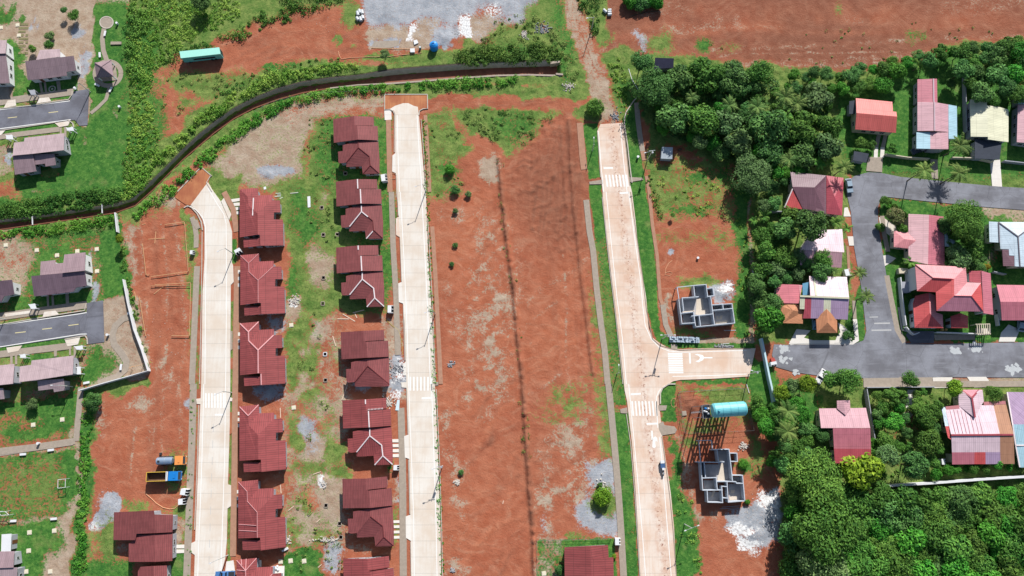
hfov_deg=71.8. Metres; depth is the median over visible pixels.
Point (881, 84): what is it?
tree
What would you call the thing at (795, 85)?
tree
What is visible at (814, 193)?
maroon roofed house
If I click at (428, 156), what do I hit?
sidewalk
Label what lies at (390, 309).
meter cabinet
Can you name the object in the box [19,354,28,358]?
gate shelter
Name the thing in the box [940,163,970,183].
palm tree
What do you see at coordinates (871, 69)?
tree
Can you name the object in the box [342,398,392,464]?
red roofed house
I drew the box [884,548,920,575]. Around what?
tree
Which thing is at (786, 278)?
tree
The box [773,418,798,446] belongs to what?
palm tree
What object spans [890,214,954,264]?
pink roofed house
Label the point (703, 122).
tree
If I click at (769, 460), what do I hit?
tree
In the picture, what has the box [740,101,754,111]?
tree
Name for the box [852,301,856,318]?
sidewalk
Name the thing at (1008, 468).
tree
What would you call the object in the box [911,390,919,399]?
tree
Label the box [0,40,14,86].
grey roofed house
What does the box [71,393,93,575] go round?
undergrowth
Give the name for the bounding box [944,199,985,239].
tree
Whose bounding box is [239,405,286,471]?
red roofed house
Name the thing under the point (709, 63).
tree
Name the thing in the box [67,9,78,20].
tree
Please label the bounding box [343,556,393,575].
red roofed house
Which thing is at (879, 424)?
tree
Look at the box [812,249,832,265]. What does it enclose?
tree
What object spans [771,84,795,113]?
palm tree
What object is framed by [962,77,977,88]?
tree
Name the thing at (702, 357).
road marking
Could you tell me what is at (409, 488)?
kerb
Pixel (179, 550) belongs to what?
driveway
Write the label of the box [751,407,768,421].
tree
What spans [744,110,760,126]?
tree
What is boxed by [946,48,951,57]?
tree
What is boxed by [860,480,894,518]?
tree
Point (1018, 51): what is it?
tree
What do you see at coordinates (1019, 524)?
tree
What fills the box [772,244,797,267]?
tree
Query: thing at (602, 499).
shrub
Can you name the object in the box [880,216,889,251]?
sidewalk
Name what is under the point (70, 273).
grey roofed house
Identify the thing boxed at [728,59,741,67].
tree
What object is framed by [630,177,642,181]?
driveway
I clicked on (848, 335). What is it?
shrub
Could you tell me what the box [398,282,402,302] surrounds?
driveway
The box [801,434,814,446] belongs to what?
tree
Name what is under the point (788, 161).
palm tree
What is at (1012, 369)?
cement spill
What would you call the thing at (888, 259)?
driveway
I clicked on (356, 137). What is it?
red roofed house
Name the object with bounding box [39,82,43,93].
driveway
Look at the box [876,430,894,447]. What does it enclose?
tree
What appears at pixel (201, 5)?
tree
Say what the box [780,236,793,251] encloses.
tree
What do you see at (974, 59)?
tree
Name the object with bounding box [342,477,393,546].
red roofed house
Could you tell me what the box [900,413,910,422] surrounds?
tree
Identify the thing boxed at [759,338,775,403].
long pale wall
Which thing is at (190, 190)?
road
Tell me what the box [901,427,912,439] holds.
tree
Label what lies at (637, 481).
road marking
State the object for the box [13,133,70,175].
grey roofed house
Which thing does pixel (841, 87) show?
tree
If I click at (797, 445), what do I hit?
tree
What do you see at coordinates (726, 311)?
unfinished house
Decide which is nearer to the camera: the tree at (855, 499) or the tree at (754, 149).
the tree at (855, 499)
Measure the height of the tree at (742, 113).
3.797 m
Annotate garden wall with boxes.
[863,389,875,450]
[865,386,934,387]
[883,153,929,160]
[890,475,1023,486]
[897,277,906,325]
[904,327,919,334]
[934,332,978,334]
[950,157,993,162]
[962,78,967,132]
[991,271,1005,274]
[994,315,999,325]
[1001,160,1023,164]
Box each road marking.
[0,101,66,109]
[0,119,70,128]
[0,334,81,346]
[3,312,86,324]
[187,206,205,346]
[197,384,203,575]
[208,188,226,383]
[221,384,225,567]
[397,115,399,191]
[400,192,408,383]
[408,384,414,575]
[417,117,421,187]
[421,192,430,383]
[431,384,436,565]
[598,131,603,191]
[606,192,626,383]
[620,126,626,189]
[628,192,746,352]
[628,384,645,575]
[652,437,657,447]
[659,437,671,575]
[672,374,743,376]
[695,354,711,361]
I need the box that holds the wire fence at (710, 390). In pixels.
[678,388,754,432]
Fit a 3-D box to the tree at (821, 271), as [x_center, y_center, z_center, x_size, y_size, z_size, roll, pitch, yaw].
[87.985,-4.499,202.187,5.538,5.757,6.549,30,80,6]
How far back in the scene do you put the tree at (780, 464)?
189.63 m
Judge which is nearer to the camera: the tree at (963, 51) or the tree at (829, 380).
the tree at (829, 380)
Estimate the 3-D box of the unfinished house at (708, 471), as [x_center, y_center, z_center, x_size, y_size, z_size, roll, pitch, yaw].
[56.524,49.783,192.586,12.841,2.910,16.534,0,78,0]
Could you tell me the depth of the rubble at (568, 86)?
216.48 m
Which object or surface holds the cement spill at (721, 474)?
on the unfinished house at (708, 471)
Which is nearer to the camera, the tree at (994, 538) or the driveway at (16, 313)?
the tree at (994, 538)
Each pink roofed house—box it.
[774,276,848,332]
[800,229,843,267]
[816,400,870,462]
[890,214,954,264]
[912,79,956,152]
[940,389,1014,463]
[992,285,1023,319]
[1011,98,1023,146]
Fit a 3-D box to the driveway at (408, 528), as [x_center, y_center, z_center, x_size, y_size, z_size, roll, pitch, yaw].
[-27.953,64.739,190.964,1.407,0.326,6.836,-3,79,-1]
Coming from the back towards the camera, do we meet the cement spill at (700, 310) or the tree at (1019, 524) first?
the cement spill at (700, 310)
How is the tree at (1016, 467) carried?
on the ground
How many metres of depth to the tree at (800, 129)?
207.73 m
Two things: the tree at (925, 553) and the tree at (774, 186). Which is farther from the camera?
the tree at (774, 186)
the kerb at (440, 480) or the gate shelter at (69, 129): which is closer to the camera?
the kerb at (440, 480)
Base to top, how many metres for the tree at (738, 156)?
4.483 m
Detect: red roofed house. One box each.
[113,510,177,561]
[138,565,170,575]
[236,558,282,575]
[238,480,286,549]
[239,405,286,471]
[240,188,284,247]
[240,254,285,315]
[240,322,286,385]
[333,116,379,175]
[336,179,382,239]
[336,245,383,306]
[341,330,389,386]
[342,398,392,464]
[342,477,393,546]
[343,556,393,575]
[564,545,613,575]
[851,98,896,135]
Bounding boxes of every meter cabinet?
[178,498,186,504]
[180,488,189,495]
[234,248,242,254]
[381,174,387,182]
[387,305,393,313]
[614,538,620,544]
[769,361,776,366]
[842,269,850,276]
[938,459,946,464]
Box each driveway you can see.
[4,100,15,106]
[5,311,30,316]
[7,345,22,352]
[37,97,50,103]
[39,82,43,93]
[43,311,57,316]
[55,121,69,126]
[56,81,60,91]
[65,293,68,304]
[65,337,79,345]
[176,549,183,552]
[191,219,199,228]
[191,542,194,554]
[221,198,230,219]
[225,560,234,570]
[227,485,230,508]
[229,412,231,434]
[230,331,232,350]
[231,264,233,284]
[392,154,395,172]
[396,217,399,236]
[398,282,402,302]
[403,362,405,375]
[404,434,408,458]
[406,515,410,540]
[589,180,602,184]
[620,407,627,412]
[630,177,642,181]
[658,405,666,410]
[659,422,676,434]
[789,329,812,343]
[835,323,852,342]
[843,207,850,216]
[847,236,853,245]
[866,157,882,171]
[874,147,877,157]
[875,135,880,147]
[879,217,896,235]
[880,147,884,157]
[881,135,886,147]
[883,255,895,265]
[906,331,933,342]
[906,390,914,407]
[930,159,937,178]
[932,377,951,387]
[934,334,974,339]
[967,377,988,380]
[975,328,990,333]
[990,160,1001,186]
[998,325,1018,341]
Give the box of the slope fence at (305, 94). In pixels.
[256,89,382,110]
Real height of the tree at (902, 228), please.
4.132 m
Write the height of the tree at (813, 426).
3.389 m
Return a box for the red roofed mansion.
[905,264,992,328]
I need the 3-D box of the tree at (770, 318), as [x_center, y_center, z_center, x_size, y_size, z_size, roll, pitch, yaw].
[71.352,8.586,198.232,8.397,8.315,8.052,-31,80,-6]
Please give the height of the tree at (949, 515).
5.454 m
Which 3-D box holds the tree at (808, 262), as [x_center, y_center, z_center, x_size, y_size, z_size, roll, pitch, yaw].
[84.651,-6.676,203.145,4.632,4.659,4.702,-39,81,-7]
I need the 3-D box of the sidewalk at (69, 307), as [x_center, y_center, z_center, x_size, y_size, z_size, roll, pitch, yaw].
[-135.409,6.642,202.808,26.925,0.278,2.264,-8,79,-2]
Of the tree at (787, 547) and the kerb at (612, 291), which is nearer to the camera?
the tree at (787, 547)
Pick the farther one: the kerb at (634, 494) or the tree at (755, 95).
the tree at (755, 95)
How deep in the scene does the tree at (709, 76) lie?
211.31 m
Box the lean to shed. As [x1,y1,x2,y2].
[847,100,855,115]
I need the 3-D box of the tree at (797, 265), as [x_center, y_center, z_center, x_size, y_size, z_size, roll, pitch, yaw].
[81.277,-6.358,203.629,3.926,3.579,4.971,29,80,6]
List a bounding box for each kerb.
[0,91,72,108]
[0,122,55,130]
[0,303,86,324]
[99,16,113,28]
[177,167,211,191]
[184,205,202,229]
[194,405,198,529]
[199,232,202,383]
[384,94,426,94]
[394,114,394,151]
[400,241,401,280]
[403,304,404,355]
[408,460,409,512]
[421,120,425,185]
[427,218,435,381]
[436,389,442,575]
[602,197,622,383]
[623,124,629,183]
[624,96,637,182]
[626,414,639,575]
[630,192,750,350]
[659,383,675,403]
[661,436,676,575]
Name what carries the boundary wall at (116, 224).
on the ground
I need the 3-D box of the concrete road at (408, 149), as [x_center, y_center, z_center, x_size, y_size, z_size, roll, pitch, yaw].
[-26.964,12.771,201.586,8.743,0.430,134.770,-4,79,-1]
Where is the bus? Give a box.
[179,47,223,62]
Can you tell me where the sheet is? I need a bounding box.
[395,400,399,409]
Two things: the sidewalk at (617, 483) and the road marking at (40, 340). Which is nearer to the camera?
the sidewalk at (617, 483)
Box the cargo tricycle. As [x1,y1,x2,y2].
[659,460,664,475]
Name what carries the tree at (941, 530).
on the ground
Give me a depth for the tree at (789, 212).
203.50 m
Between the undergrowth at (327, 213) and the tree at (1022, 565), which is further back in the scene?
the undergrowth at (327, 213)
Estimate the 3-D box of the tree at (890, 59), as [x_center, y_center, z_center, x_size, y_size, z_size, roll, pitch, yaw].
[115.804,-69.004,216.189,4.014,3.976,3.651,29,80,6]
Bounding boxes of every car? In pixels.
[812,318,815,329]
[815,368,826,384]
[844,178,852,192]
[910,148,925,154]
[1016,320,1023,331]
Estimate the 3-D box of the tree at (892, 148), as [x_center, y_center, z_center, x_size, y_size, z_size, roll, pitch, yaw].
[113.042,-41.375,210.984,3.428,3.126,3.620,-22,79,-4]
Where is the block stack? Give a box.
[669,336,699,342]
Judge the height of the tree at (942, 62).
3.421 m
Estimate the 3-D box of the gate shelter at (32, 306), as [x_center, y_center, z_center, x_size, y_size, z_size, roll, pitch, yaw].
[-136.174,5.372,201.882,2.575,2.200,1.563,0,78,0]
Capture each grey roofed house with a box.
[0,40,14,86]
[0,280,20,302]
[0,364,21,398]
[0,534,24,575]
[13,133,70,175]
[19,356,79,391]
[25,49,80,82]
[31,252,92,296]
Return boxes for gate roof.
[851,151,868,163]
[896,268,907,273]
[902,282,910,292]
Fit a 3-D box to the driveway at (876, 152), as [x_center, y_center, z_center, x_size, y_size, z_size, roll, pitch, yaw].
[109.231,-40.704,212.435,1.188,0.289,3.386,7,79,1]
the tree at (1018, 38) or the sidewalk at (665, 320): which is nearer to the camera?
the sidewalk at (665, 320)
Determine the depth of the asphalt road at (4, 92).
216.20 m
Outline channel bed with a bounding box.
[0,66,556,228]
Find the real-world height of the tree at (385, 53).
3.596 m
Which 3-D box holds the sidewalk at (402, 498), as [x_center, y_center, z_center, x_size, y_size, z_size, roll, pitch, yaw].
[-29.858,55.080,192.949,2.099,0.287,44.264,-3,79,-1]
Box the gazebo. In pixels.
[94,60,116,81]
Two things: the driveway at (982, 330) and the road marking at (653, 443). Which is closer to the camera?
the road marking at (653, 443)
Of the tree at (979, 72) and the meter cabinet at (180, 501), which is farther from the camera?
the tree at (979, 72)
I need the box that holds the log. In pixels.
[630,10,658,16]
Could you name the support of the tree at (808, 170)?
on the ground
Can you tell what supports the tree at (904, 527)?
on the ground
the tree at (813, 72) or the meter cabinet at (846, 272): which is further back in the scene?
the tree at (813, 72)
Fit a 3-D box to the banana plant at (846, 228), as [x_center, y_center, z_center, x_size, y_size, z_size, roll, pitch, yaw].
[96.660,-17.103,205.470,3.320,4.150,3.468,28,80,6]
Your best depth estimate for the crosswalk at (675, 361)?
199.68 m
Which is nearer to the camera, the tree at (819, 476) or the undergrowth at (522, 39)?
the tree at (819, 476)
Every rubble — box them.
[289,293,300,306]
[309,536,338,542]
[382,390,395,408]
[389,358,407,379]
[519,31,528,39]
[533,21,551,33]
[562,81,575,91]
[595,473,610,493]
[609,106,620,122]
[714,344,743,347]
[737,442,748,450]
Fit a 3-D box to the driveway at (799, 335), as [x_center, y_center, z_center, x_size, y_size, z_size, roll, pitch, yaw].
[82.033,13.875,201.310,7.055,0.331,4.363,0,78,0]
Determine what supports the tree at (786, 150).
on the ground
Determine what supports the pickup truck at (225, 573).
on the concrete road at (216, 352)
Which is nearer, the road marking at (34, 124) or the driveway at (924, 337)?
the driveway at (924, 337)
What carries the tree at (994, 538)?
on the ground
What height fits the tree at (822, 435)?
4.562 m
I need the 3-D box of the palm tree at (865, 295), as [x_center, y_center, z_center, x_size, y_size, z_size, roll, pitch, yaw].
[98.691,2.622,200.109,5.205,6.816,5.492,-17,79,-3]
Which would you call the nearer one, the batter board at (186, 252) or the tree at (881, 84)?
the batter board at (186, 252)
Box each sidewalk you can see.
[0,88,73,104]
[0,127,59,139]
[0,301,86,319]
[0,343,71,357]
[0,438,72,454]
[183,384,196,575]
[189,266,199,383]
[190,216,198,247]
[222,191,238,231]
[230,384,237,555]
[232,266,239,383]
[384,110,391,119]
[386,120,392,191]
[389,192,400,354]
[398,408,406,575]
[424,115,430,191]
[430,226,442,383]
[577,123,586,169]
[583,200,610,383]
[605,384,626,575]
[634,103,644,150]
[640,151,646,160]
[645,176,650,191]
[647,192,663,304]
[660,304,672,335]
[789,319,858,344]
[846,246,850,271]
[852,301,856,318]
[863,377,932,381]
[863,381,1023,386]
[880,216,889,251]
[884,275,905,342]
[898,307,914,333]
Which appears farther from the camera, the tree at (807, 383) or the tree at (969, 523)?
the tree at (807, 383)
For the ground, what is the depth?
205.37 m
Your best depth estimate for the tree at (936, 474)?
190.88 m
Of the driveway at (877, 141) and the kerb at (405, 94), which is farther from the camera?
the kerb at (405, 94)
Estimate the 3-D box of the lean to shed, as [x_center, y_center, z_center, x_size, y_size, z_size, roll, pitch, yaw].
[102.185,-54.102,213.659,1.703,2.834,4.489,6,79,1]
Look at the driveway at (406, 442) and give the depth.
195.13 m
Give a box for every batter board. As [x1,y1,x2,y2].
[151,222,188,276]
[155,282,190,335]
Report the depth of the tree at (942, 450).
192.23 m
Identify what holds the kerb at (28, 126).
on the ground
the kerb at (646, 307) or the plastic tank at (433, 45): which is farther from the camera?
the plastic tank at (433, 45)
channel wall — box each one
[0,61,549,222]
[0,88,327,229]
[330,74,560,87]
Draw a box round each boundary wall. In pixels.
[79,279,150,390]
[114,212,119,232]
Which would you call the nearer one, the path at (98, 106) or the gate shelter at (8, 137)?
the gate shelter at (8, 137)
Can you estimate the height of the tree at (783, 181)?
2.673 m
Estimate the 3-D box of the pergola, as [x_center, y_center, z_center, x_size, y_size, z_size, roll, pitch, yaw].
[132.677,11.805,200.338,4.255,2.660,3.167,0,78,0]
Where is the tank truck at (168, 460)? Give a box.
[156,455,186,465]
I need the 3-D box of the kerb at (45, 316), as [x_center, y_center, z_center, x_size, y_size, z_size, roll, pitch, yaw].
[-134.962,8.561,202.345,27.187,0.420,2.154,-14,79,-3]
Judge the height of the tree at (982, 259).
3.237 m
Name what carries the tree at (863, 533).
on the ground
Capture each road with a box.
[0,87,8,98]
[0,89,88,129]
[0,300,104,346]
[175,169,209,204]
[191,183,231,575]
[385,95,426,111]
[391,103,418,113]
[395,114,440,575]
[597,123,755,575]
[772,172,1023,377]
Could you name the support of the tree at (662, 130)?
on the ground
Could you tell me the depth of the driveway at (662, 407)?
197.18 m
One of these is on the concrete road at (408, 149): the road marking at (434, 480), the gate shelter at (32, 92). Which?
the road marking at (434, 480)
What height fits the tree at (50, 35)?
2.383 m
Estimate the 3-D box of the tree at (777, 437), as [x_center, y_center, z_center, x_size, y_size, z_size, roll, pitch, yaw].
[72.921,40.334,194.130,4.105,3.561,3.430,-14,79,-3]
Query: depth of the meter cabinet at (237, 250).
204.68 m
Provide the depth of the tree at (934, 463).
191.30 m
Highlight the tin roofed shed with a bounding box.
[660,147,672,160]
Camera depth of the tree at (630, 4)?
219.77 m
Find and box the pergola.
[970,324,990,334]
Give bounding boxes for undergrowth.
[0,184,121,221]
[0,213,119,239]
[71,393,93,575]
[117,62,360,202]
[119,237,151,368]
[120,5,151,81]
[121,0,240,185]
[132,74,519,219]
[161,70,263,114]
[163,0,342,64]
[186,399,194,575]
[215,58,339,97]
[291,312,342,572]
[304,118,336,241]
[422,120,443,574]
[431,129,463,195]
[453,41,561,67]
[462,108,552,145]
[480,14,542,48]
[496,161,531,458]
[515,14,578,92]
[577,0,599,35]
[607,57,633,106]
[645,174,662,218]
[651,65,839,197]
[653,163,748,333]
[676,493,701,574]
[711,22,993,64]
[751,208,791,336]
[782,474,1002,572]
[850,316,854,340]
[869,388,946,477]
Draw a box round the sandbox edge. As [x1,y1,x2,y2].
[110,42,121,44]
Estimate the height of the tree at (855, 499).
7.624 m
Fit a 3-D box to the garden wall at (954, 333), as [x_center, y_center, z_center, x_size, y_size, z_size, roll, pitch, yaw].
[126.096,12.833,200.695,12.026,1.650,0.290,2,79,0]
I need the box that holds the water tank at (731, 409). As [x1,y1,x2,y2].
[691,401,747,417]
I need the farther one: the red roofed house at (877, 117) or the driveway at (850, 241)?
the red roofed house at (877, 117)
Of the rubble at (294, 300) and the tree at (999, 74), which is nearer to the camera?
the rubble at (294, 300)
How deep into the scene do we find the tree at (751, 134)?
209.97 m
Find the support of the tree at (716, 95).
on the ground
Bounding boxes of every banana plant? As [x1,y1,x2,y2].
[749,216,757,224]
[757,210,771,222]
[780,109,793,119]
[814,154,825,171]
[823,157,834,166]
[829,217,842,228]
[842,222,853,232]
[901,256,919,268]
[912,59,922,73]
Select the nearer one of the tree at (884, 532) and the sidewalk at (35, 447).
the tree at (884, 532)
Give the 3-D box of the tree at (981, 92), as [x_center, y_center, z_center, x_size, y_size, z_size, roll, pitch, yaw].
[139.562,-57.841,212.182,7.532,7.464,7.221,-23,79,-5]
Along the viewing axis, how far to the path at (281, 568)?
188.81 m
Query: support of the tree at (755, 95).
on the ground
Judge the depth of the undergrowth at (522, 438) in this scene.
196.62 m
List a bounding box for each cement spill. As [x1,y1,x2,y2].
[696,298,705,314]
[717,463,724,482]
[779,341,1021,375]
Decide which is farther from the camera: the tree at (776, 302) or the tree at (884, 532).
the tree at (776, 302)
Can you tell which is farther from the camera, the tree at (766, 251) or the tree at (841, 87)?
the tree at (841, 87)
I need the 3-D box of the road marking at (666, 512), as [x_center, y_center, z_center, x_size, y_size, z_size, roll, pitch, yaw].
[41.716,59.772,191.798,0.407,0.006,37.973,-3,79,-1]
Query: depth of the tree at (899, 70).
211.72 m
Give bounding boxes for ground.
[0,0,1023,575]
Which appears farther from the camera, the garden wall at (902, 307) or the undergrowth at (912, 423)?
the garden wall at (902, 307)
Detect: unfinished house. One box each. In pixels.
[675,284,734,327]
[694,440,744,502]
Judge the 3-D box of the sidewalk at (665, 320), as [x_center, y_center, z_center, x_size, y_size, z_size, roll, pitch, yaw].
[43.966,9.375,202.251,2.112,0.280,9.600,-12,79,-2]
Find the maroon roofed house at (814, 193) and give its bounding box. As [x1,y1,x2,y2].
[783,172,843,216]
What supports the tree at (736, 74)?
on the ground
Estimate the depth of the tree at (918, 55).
215.32 m
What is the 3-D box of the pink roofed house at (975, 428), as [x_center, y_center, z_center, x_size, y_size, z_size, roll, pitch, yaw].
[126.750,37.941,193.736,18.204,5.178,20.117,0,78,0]
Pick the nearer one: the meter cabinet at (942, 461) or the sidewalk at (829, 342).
the meter cabinet at (942, 461)
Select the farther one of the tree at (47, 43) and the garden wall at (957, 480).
the tree at (47, 43)
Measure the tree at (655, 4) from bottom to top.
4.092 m
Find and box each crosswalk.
[205,393,224,407]
[410,377,431,390]
[605,175,628,186]
[631,401,657,415]
[668,353,682,372]
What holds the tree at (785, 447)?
on the ground
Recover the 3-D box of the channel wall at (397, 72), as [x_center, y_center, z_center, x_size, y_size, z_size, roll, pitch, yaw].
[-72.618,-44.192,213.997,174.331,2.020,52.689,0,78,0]
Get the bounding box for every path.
[73,387,83,440]
[90,88,109,113]
[93,59,122,87]
[97,314,130,385]
[100,17,112,27]
[100,28,108,59]
[259,560,284,575]
[372,40,398,47]
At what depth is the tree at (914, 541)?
184.22 m
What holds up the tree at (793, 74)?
on the ground
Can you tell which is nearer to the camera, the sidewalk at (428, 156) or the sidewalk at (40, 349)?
the sidewalk at (40, 349)
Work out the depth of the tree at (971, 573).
182.82 m
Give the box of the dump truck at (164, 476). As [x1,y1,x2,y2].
[146,470,181,481]
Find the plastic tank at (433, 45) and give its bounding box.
[429,41,437,51]
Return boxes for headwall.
[550,61,562,75]
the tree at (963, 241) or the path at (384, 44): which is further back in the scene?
the path at (384, 44)
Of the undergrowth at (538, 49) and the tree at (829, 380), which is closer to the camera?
the tree at (829, 380)
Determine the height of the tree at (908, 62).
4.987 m
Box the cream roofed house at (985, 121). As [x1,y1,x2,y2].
[965,99,1007,142]
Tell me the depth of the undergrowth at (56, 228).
207.12 m
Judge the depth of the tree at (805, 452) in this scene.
190.89 m
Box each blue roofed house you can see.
[984,221,1023,268]
[1001,392,1023,466]
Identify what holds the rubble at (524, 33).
on the ground
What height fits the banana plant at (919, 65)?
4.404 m
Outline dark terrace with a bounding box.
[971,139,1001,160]
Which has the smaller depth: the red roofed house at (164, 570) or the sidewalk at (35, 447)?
the red roofed house at (164, 570)
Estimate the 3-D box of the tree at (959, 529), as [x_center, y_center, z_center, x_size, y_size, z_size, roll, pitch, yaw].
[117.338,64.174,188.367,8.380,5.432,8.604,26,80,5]
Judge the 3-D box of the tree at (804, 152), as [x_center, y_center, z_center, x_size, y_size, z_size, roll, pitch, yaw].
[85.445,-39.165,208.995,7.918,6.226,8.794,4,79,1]
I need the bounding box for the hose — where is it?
[338,51,418,59]
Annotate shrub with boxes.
[444,165,454,173]
[450,185,459,193]
[554,565,564,575]
[593,487,611,507]
[738,458,748,468]
[842,331,853,339]
[875,223,885,231]
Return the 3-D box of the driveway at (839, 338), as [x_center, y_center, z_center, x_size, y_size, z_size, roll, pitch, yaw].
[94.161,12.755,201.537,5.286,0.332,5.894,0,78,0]
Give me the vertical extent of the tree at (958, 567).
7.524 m
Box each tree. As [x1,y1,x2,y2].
[25,398,37,409]
[28,45,36,52]
[43,31,54,39]
[43,40,53,47]
[60,7,66,12]
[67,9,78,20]
[82,392,101,412]
[115,234,125,242]
[190,0,210,11]
[380,49,389,59]
[586,98,603,117]
[622,0,636,9]
[630,50,654,71]
[630,65,673,106]
[633,0,650,11]
[638,100,654,112]
[648,0,663,9]
[653,100,662,110]
[655,103,689,133]
[656,124,668,135]
[665,63,694,90]
[665,95,673,104]
[671,97,682,107]
[679,87,689,95]
[683,124,688,132]
[685,91,699,105]
[686,129,699,142]
[687,56,725,93]
[688,103,719,137]
[692,134,708,148]
[699,57,711,66]
[705,135,721,151]
[711,91,722,100]
[712,143,730,161]
[713,102,726,113]
[714,108,743,136]
[717,60,750,97]
[718,94,739,115]
[723,128,752,155]
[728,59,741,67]
[730,152,772,195]
[735,148,751,160]
[736,81,751,96]
[737,108,748,122]
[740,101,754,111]
[741,123,755,137]
[743,96,768,124]
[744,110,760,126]
[746,59,773,84]
[746,109,791,146]
[746,289,768,308]
[747,78,762,93]
[747,273,766,293]
[750,92,762,100]
[750,393,765,410]
[751,227,773,244]
[751,261,773,278]
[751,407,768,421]
[752,143,761,156]
[752,306,784,333]
[756,141,784,166]
[756,240,775,260]
[757,198,770,212]
[757,416,774,436]
[762,293,783,309]
[763,222,774,235]
[765,179,779,196]
[765,431,774,441]
[765,455,776,467]
[767,196,781,211]
[767,275,781,288]
[768,260,786,277]
[768,401,783,418]
[769,234,781,250]
[769,446,781,458]
[770,103,783,112]
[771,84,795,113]
[771,87,779,96]
[771,165,783,179]
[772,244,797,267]
[772,385,790,401]
[772,456,790,474]
[773,217,797,239]
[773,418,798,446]
[773,429,783,440]
[774,415,785,426]
[775,398,799,421]
[777,438,792,453]
[777,518,806,555]
[777,556,804,575]
[778,177,789,185]
[779,149,798,169]
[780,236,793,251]
[780,269,793,283]
[781,166,792,177]
[781,205,798,221]
[782,452,796,462]
[784,110,818,143]
[784,501,809,520]
[784,541,801,563]
[785,145,795,154]
[785,446,845,510]
[785,476,809,506]
[786,93,808,114]
[786,378,800,393]
[787,69,800,79]
[788,490,863,569]
[789,258,801,270]
[789,396,805,410]
[790,80,802,92]
[790,141,815,168]
[790,247,807,262]
[791,164,804,174]
[791,267,804,280]
[792,209,828,241]
[792,439,806,452]
[793,406,812,423]
[795,543,850,575]
[797,375,817,392]
[797,446,814,458]
[798,420,812,435]
[800,257,815,271]
[801,72,809,82]
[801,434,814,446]
[803,166,811,173]
[804,81,834,112]
[807,111,821,123]
[808,65,820,77]
[808,78,816,85]
[809,424,816,435]
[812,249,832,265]
[812,263,831,281]
[813,132,844,160]
[814,426,830,442]
[815,115,843,138]
[818,65,833,80]
[822,370,840,388]
[823,102,832,110]
[826,82,837,92]
[827,267,838,274]
[833,160,853,175]
[834,72,844,82]
[834,368,862,395]
[836,81,849,96]
[837,552,875,575]
[838,452,885,491]
[838,476,870,517]
[840,506,863,522]
[841,66,859,82]
[844,517,868,545]
[844,548,854,561]
[849,79,867,94]
[849,266,866,280]
[849,535,877,558]
[854,61,867,75]
[854,510,878,535]
[855,137,867,147]
[856,286,875,304]
[858,556,891,575]
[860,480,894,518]
[864,75,875,89]
[864,534,882,553]
[866,140,876,150]
[867,64,876,74]
[867,517,895,543]
[868,498,906,532]
[871,391,884,401]
[871,438,878,448]
[871,445,880,456]
[872,409,882,419]
[873,76,893,93]
[873,418,885,430]
[874,444,901,467]
[874,534,900,561]
[875,61,890,76]
[875,399,890,414]
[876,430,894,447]
[879,196,888,204]
[880,471,886,479]
[882,387,901,406]
[884,412,905,431]
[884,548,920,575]
[885,55,898,64]
[885,207,905,225]
[886,143,897,152]
[887,484,918,515]
[888,62,907,79]
[892,516,909,537]
[893,403,904,412]
[893,526,927,558]
[896,224,907,232]
[896,442,904,451]
[897,504,927,530]
[899,387,907,399]
[900,56,913,68]
[900,397,908,404]
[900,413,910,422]
[901,370,920,386]
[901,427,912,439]
[901,451,929,480]
[905,442,913,450]
[907,160,935,181]
[909,559,938,575]
[910,396,924,411]
[910,487,938,517]
[911,49,923,62]
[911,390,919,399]
[912,517,927,532]
[914,405,937,429]
[915,429,943,456]
[915,544,940,565]
[919,387,927,395]
[921,51,938,67]
[921,502,949,527]
[924,518,957,555]
[925,400,943,418]
[927,422,941,436]
[927,455,940,468]
[928,486,952,513]
[930,468,942,480]
[931,43,948,60]
[931,550,949,575]
[936,58,946,66]
[936,534,973,563]
[937,218,953,234]
[937,445,945,454]
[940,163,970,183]
[940,554,971,575]
[942,464,954,475]
[942,504,964,527]
[943,132,973,158]
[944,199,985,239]
[944,236,953,248]
[945,244,971,268]
[945,379,962,396]
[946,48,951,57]
[946,78,955,88]
[946,484,979,521]
[947,230,960,240]
[950,41,972,62]
[951,58,975,78]
[951,518,965,538]
[953,465,961,473]
[953,509,975,532]
[959,234,972,246]
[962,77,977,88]
[963,464,969,472]
[963,529,989,558]
[963,570,979,575]
[964,239,983,259]
[964,481,993,507]
[966,547,985,573]
[968,54,982,67]
[968,464,978,474]
[969,40,979,54]
[969,81,995,102]
[969,259,979,270]
[969,503,986,523]
[970,64,985,79]
[971,554,996,575]
[974,262,986,271]
[976,518,1006,550]
[977,73,987,83]
[977,255,986,263]
[978,42,993,53]
[978,51,988,64]
[979,496,1015,530]
[980,464,989,474]
[980,570,1001,575]
[984,386,1003,403]
[985,43,1007,66]
[986,63,1009,85]
[987,92,1001,105]
[988,547,1000,561]
[992,461,1002,469]
[994,486,1020,507]
[995,36,1016,52]
[995,549,1022,575]
[996,79,1017,96]
[997,510,1023,538]
[997,530,1023,564]
[999,568,1023,575]
[1001,54,1016,67]
[1005,465,1011,471]
[1007,64,1023,83]
[1007,507,1023,539]
[1008,84,1023,103]
[1009,40,1023,61]
[1013,35,1023,45]
[1013,464,1021,471]
[1013,482,1023,507]
[1013,504,1023,512]
[1016,57,1023,70]
[1019,556,1023,570]
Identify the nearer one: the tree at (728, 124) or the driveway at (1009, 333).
the driveway at (1009, 333)
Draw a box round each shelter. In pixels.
[6,135,16,141]
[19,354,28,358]
[28,90,38,96]
[28,304,39,309]
[66,127,77,133]
[74,345,86,349]
[76,367,83,374]
[654,58,673,71]
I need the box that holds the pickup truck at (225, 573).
[215,570,235,575]

